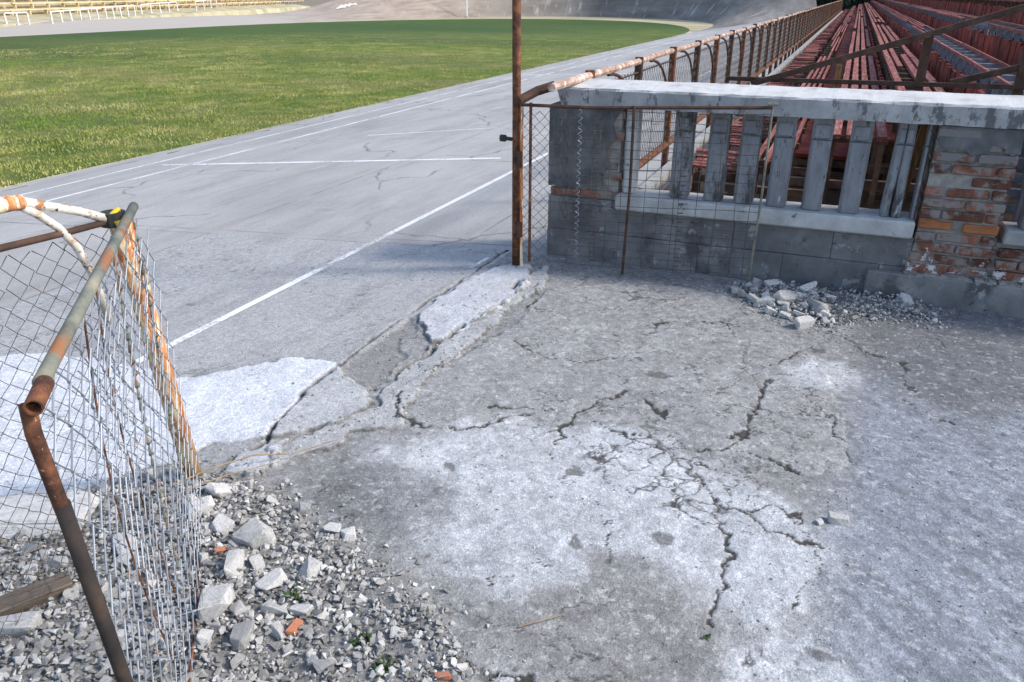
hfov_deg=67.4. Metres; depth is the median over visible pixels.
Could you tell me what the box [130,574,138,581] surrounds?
rubble stone
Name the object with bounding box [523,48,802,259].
walkway
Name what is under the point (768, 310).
rubble stone
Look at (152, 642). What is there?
rubble stone
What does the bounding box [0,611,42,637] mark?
rubble stone
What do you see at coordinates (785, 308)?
rubble stone
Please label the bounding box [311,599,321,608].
rubble stone
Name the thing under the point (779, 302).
rubble stone
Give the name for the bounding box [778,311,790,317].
rubble stone
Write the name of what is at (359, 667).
rubble stone
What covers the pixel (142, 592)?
rubble stone
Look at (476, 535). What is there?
walkway pavement
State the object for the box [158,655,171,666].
rubble stone
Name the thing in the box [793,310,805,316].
rubble stone
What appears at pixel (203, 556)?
rubble stone
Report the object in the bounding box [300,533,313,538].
rubble stone
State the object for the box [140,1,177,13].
white railing
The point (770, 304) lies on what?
rubble stone
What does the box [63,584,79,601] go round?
rubble stone
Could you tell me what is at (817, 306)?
rubble stone
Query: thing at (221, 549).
brick fragment
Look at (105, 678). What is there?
rubble stone
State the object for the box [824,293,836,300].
rubble stone
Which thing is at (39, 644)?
rubble stone
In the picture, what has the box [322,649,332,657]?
rubble stone
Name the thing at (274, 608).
rubble stone
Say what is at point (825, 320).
rubble stone
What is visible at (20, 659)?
rubble stone
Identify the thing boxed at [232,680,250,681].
rubble stone
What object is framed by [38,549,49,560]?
rubble stone
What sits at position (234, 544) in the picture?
rubble stone
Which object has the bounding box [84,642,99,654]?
rubble stone
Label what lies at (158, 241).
track straight
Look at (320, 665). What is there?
rubble stone
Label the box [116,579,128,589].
rubble stone
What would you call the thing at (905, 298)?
rubble stone
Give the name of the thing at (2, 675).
rubble stone
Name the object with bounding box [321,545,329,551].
rubble stone
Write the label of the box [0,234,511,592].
track pavement
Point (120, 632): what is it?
rubble stone
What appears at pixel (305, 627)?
rubble stone
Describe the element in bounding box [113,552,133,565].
rubble stone
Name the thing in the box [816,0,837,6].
tree
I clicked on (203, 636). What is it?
rubble stone
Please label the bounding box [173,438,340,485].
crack
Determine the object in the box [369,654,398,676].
weed
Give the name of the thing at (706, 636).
weed
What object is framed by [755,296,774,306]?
rubble stone
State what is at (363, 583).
rubble stone
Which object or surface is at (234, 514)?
rubble stone
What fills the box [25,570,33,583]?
rubble stone
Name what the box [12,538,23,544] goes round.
rubble stone
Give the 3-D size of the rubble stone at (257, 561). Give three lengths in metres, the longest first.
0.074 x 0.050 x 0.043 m
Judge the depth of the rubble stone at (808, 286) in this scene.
4.74 m
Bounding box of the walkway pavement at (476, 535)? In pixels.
[0,251,1023,681]
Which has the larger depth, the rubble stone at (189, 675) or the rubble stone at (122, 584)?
the rubble stone at (122, 584)
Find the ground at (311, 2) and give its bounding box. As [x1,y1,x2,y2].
[3,0,994,356]
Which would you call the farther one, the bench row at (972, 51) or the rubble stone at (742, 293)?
the bench row at (972, 51)
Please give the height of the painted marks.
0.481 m
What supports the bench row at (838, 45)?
on the stand floor
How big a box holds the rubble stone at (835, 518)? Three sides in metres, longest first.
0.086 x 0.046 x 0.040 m
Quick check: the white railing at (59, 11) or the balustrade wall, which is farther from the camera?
the white railing at (59, 11)
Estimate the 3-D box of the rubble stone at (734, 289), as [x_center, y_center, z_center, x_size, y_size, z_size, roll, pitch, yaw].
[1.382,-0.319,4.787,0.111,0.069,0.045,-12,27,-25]
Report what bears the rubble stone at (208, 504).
on the walkway pavement at (476, 535)
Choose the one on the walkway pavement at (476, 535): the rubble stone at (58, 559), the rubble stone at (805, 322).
the rubble stone at (805, 322)
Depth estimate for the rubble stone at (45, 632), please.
2.21 m
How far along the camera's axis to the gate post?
4.88 m
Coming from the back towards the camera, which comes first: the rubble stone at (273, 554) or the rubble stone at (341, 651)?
the rubble stone at (273, 554)
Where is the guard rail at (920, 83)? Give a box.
[726,4,1023,94]
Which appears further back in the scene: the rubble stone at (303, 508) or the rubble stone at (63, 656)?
the rubble stone at (303, 508)
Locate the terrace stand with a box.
[0,0,301,17]
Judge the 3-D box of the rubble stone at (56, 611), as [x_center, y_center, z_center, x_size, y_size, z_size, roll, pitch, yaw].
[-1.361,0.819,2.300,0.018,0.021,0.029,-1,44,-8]
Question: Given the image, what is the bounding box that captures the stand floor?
[663,41,1023,221]
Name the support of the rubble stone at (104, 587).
on the gravel at (239, 586)
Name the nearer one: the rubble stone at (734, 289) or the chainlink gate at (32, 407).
the chainlink gate at (32, 407)
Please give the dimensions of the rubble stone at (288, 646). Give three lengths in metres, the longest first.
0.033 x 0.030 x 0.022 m
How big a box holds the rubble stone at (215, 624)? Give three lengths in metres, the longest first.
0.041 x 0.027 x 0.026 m
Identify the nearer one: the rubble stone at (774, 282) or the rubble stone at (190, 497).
the rubble stone at (190, 497)
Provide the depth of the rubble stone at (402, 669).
2.09 m
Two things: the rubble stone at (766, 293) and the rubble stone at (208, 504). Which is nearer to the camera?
the rubble stone at (208, 504)
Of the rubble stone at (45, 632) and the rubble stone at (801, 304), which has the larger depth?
the rubble stone at (801, 304)
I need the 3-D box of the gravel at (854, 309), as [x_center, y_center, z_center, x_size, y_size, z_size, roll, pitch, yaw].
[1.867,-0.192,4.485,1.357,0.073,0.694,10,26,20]
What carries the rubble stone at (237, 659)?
on the walkway pavement at (476, 535)
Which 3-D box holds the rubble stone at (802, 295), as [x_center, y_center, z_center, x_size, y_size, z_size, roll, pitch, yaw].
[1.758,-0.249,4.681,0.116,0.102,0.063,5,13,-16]
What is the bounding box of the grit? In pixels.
[71,260,1023,681]
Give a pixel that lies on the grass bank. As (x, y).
(255, 10)
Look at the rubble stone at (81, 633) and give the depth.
2.20 m
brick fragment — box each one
[214,546,227,553]
[285,618,303,635]
[434,671,451,680]
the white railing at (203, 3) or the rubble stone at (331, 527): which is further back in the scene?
the white railing at (203, 3)
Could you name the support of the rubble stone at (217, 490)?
on the gravel at (239, 586)
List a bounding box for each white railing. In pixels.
[3,12,29,24]
[49,5,135,23]
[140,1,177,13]
[195,0,221,10]
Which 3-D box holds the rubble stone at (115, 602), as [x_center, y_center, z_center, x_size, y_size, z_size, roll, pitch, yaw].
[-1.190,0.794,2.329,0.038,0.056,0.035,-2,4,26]
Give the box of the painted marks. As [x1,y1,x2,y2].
[336,3,356,8]
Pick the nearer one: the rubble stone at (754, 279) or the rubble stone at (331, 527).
the rubble stone at (331, 527)
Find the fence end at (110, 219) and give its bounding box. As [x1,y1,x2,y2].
[0,194,202,638]
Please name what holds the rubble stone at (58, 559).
on the gravel at (239, 586)
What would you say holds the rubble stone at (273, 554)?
on the walkway pavement at (476, 535)
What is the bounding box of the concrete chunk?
[0,490,103,540]
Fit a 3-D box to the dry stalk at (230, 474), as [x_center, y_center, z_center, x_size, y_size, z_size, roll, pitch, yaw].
[-1.052,0.505,2.886,0.371,0.020,0.009,-17,29,-33]
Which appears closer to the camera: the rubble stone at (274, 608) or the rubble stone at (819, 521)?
the rubble stone at (274, 608)
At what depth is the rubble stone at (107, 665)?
2.09 m
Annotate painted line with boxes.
[21,35,688,194]
[46,34,702,200]
[136,43,764,362]
[158,157,501,165]
[367,127,502,135]
[469,257,488,267]
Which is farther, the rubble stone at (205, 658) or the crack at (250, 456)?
the crack at (250, 456)
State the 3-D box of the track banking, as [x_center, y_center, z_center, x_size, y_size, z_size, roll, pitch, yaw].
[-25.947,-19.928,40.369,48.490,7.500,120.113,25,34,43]
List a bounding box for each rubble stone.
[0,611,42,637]
[0,671,9,680]
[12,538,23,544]
[14,655,26,666]
[20,541,42,555]
[22,563,40,572]
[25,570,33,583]
[34,638,45,653]
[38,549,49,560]
[42,629,53,635]
[47,551,70,569]
[53,608,61,618]
[59,653,70,660]
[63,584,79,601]
[75,627,87,639]
[78,622,86,627]
[83,665,91,670]
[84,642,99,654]
[85,629,99,640]
[96,481,110,492]
[98,502,111,509]
[99,675,111,681]
[101,581,108,597]
[101,657,110,670]
[104,587,117,603]
[108,530,135,556]
[110,506,121,516]
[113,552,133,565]
[113,600,125,607]
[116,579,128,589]
[117,629,124,636]
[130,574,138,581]
[137,588,145,597]
[141,468,152,477]
[148,632,159,646]
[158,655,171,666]
[164,615,171,628]
[169,495,214,521]
[175,583,234,623]
[178,669,197,681]
[181,490,200,506]
[196,628,213,650]
[198,552,208,566]
[201,522,210,529]
[201,653,210,663]
[204,482,239,497]
[207,620,220,628]
[210,513,234,535]
[213,665,223,675]
[215,562,223,568]
[224,548,244,579]
[224,600,247,617]
[228,539,239,548]
[229,619,254,652]
[230,653,247,668]
[231,517,276,549]
[232,511,240,518]
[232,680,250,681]
[246,478,253,486]
[249,554,265,575]
[255,567,287,590]
[256,597,263,604]
[260,601,288,615]
[265,663,273,669]
[266,495,278,504]
[270,552,280,557]
[270,620,285,639]
[281,643,293,652]
[287,604,316,616]
[297,550,322,584]
[298,499,310,515]
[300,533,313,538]
[301,624,312,631]
[302,543,311,550]
[306,654,317,666]
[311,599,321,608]
[312,659,336,673]
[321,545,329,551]
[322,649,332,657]
[323,522,340,532]
[324,557,333,565]
[337,649,345,655]
[340,526,356,541]
[357,662,362,671]
[359,580,366,590]
[361,617,368,624]
[390,626,406,638]
[393,592,399,597]
[398,666,405,673]
[419,603,431,610]
[731,286,738,293]
[738,289,746,297]
[746,293,758,301]
[750,287,757,292]
[751,277,761,288]
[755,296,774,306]
[761,291,769,296]
[764,279,779,288]
[764,306,777,314]
[767,302,774,307]
[772,290,796,305]
[777,300,789,307]
[778,281,785,289]
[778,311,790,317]
[781,306,790,311]
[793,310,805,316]
[794,292,811,301]
[795,315,815,329]
[799,281,817,294]
[799,302,807,309]
[806,298,829,315]
[810,289,817,294]
[816,517,823,525]
[818,287,826,296]
[819,310,830,318]
[820,316,830,323]
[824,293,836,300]
[827,511,848,524]
[851,315,858,319]
[896,292,913,307]
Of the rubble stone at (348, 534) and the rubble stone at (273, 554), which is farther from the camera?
the rubble stone at (348, 534)
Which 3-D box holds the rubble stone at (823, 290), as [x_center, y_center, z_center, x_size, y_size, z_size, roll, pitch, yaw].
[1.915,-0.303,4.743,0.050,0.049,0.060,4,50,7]
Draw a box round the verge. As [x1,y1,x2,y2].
[3,17,712,187]
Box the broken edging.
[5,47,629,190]
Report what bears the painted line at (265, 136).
on the track
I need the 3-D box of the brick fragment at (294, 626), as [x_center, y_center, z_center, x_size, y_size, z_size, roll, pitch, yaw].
[-0.632,0.836,2.234,0.033,0.023,0.056,16,39,13]
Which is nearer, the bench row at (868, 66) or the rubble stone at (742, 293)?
the rubble stone at (742, 293)
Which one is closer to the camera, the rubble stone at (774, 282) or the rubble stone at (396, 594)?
the rubble stone at (396, 594)
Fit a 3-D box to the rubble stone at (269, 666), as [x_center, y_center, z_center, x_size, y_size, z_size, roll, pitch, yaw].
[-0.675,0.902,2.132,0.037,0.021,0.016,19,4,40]
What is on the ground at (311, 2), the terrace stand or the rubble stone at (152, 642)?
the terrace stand
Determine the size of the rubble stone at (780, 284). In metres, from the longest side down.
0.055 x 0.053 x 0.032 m
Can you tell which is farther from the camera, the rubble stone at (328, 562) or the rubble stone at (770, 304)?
the rubble stone at (770, 304)
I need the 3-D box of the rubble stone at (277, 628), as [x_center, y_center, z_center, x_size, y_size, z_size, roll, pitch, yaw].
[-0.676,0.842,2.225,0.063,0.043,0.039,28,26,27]
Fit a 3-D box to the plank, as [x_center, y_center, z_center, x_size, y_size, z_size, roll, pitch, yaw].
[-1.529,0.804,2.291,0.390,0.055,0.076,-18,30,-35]
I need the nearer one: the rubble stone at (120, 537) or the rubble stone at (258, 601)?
the rubble stone at (258, 601)
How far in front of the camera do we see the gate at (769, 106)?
4.78 m
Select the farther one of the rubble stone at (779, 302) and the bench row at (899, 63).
the bench row at (899, 63)
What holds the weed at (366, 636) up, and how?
on the walkway pavement at (476, 535)
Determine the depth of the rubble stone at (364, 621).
2.27 m
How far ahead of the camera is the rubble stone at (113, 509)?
2.74 m
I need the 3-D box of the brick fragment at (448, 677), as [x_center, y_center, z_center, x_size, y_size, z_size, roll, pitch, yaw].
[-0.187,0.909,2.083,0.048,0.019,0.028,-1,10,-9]
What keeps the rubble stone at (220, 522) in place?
on the gravel at (239, 586)
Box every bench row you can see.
[691,9,849,194]
[724,6,857,200]
[789,4,916,208]
[858,1,984,217]
[870,0,1023,225]
[882,0,1023,182]
[911,0,1023,41]
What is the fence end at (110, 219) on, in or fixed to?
on the walkway pavement
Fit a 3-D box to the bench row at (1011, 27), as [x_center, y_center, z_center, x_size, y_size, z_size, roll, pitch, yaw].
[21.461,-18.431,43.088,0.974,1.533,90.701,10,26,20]
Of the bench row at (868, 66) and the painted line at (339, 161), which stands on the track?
the painted line at (339, 161)
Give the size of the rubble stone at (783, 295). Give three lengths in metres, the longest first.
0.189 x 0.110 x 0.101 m
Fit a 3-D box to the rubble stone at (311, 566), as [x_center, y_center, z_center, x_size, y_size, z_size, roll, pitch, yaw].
[-0.644,0.714,2.428,0.071,0.086,0.088,10,26,20]
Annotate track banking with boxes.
[0,0,816,36]
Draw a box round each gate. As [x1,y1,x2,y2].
[18,202,203,681]
[519,102,778,282]
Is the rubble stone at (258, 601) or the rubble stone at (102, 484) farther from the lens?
the rubble stone at (102, 484)
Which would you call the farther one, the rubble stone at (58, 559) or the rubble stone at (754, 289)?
the rubble stone at (754, 289)
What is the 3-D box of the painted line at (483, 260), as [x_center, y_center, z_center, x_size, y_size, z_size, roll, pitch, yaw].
[-0.226,-0.546,5.349,0.035,0.004,0.251,12,27,25]
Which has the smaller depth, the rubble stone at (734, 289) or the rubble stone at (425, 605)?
the rubble stone at (425, 605)
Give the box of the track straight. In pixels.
[0,222,207,309]
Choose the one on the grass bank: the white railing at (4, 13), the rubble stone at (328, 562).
the white railing at (4, 13)
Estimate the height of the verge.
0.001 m
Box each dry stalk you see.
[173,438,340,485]
[182,461,279,491]
[519,614,564,626]
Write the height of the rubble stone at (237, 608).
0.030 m
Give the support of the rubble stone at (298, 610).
on the walkway pavement at (476, 535)
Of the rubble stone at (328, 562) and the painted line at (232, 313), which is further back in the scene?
the painted line at (232, 313)
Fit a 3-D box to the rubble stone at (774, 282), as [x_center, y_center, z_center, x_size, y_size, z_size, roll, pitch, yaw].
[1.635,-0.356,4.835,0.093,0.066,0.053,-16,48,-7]
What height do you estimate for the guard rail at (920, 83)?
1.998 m
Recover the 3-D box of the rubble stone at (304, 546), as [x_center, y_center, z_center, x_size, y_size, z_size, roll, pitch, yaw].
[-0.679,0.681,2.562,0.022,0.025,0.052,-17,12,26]
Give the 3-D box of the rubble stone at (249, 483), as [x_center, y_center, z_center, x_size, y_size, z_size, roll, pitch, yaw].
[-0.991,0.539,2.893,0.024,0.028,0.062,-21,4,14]
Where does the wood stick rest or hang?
on the balustrade wall
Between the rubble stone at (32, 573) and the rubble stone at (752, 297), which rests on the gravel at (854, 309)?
the rubble stone at (752, 297)
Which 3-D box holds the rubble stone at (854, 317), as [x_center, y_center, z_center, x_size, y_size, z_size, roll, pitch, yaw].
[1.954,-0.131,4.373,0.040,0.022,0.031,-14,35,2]
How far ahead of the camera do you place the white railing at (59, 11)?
57.62 m
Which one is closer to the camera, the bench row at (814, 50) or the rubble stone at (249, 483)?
the rubble stone at (249, 483)
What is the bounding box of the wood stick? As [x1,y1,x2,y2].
[901,124,927,210]
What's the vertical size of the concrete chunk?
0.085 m
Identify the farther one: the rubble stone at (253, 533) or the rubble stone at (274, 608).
the rubble stone at (253, 533)
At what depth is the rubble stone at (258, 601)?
2.32 m
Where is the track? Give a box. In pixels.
[0,18,806,249]
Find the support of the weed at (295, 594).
on the walkway pavement at (476, 535)
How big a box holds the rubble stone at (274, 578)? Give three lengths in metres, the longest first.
0.094 x 0.057 x 0.044 m
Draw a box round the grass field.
[0,19,688,185]
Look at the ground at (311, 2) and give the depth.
173.55 m
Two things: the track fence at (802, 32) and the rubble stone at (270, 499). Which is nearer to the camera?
the rubble stone at (270, 499)
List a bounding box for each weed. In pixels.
[283,584,305,601]
[349,631,371,646]
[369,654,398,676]
[700,633,710,640]
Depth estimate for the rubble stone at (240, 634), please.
2.16 m
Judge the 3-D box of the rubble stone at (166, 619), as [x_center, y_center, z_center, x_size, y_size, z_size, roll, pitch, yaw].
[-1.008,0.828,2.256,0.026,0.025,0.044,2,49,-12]
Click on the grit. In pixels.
(679, 446)
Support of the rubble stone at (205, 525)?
on the walkway pavement at (476, 535)
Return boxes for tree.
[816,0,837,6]
[842,0,876,11]
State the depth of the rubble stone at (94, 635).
2.21 m
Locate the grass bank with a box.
[0,4,309,26]
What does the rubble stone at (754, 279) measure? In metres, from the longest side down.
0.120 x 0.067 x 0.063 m
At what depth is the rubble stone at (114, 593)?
2.35 m
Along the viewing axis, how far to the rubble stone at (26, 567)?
2.47 m
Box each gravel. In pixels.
[0,455,519,681]
[716,279,954,332]
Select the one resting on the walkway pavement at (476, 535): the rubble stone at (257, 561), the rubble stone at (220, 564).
the rubble stone at (220, 564)
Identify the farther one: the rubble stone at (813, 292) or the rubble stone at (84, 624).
the rubble stone at (813, 292)
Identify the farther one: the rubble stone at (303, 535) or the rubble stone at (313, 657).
the rubble stone at (303, 535)
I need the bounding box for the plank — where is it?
[0,570,72,616]
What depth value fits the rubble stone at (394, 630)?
2.23 m
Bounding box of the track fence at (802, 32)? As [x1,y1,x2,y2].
[516,0,842,219]
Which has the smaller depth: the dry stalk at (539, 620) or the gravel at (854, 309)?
the dry stalk at (539, 620)
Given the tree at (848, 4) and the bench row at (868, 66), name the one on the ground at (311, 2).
the tree at (848, 4)
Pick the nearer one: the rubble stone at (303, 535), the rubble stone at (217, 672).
the rubble stone at (217, 672)
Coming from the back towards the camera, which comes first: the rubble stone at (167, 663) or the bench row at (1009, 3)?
the bench row at (1009, 3)
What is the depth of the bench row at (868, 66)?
6.78 m
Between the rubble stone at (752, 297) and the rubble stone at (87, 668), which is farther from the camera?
the rubble stone at (752, 297)
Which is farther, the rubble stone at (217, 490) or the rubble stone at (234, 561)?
the rubble stone at (217, 490)
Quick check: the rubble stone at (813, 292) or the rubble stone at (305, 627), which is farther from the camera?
the rubble stone at (813, 292)
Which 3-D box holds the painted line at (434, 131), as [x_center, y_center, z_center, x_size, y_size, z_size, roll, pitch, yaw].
[-0.983,-3.281,11.970,2.563,0.163,0.050,1,24,2]
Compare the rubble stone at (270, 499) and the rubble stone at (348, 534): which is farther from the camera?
the rubble stone at (270, 499)
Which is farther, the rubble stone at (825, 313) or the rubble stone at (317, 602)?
the rubble stone at (825, 313)
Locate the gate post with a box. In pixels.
[499,0,523,266]
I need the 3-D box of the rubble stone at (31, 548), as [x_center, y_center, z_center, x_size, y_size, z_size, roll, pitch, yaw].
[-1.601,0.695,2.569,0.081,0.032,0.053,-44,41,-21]
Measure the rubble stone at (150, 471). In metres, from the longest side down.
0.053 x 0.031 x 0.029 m
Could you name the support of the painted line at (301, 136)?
on the track
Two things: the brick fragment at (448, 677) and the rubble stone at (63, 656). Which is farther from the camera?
the rubble stone at (63, 656)
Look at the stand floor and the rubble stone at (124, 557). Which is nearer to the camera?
the rubble stone at (124, 557)
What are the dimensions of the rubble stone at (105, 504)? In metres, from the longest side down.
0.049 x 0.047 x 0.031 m
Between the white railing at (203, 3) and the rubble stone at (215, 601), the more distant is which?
the white railing at (203, 3)
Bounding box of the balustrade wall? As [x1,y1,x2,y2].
[547,78,1023,317]
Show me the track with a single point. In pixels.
(367, 201)

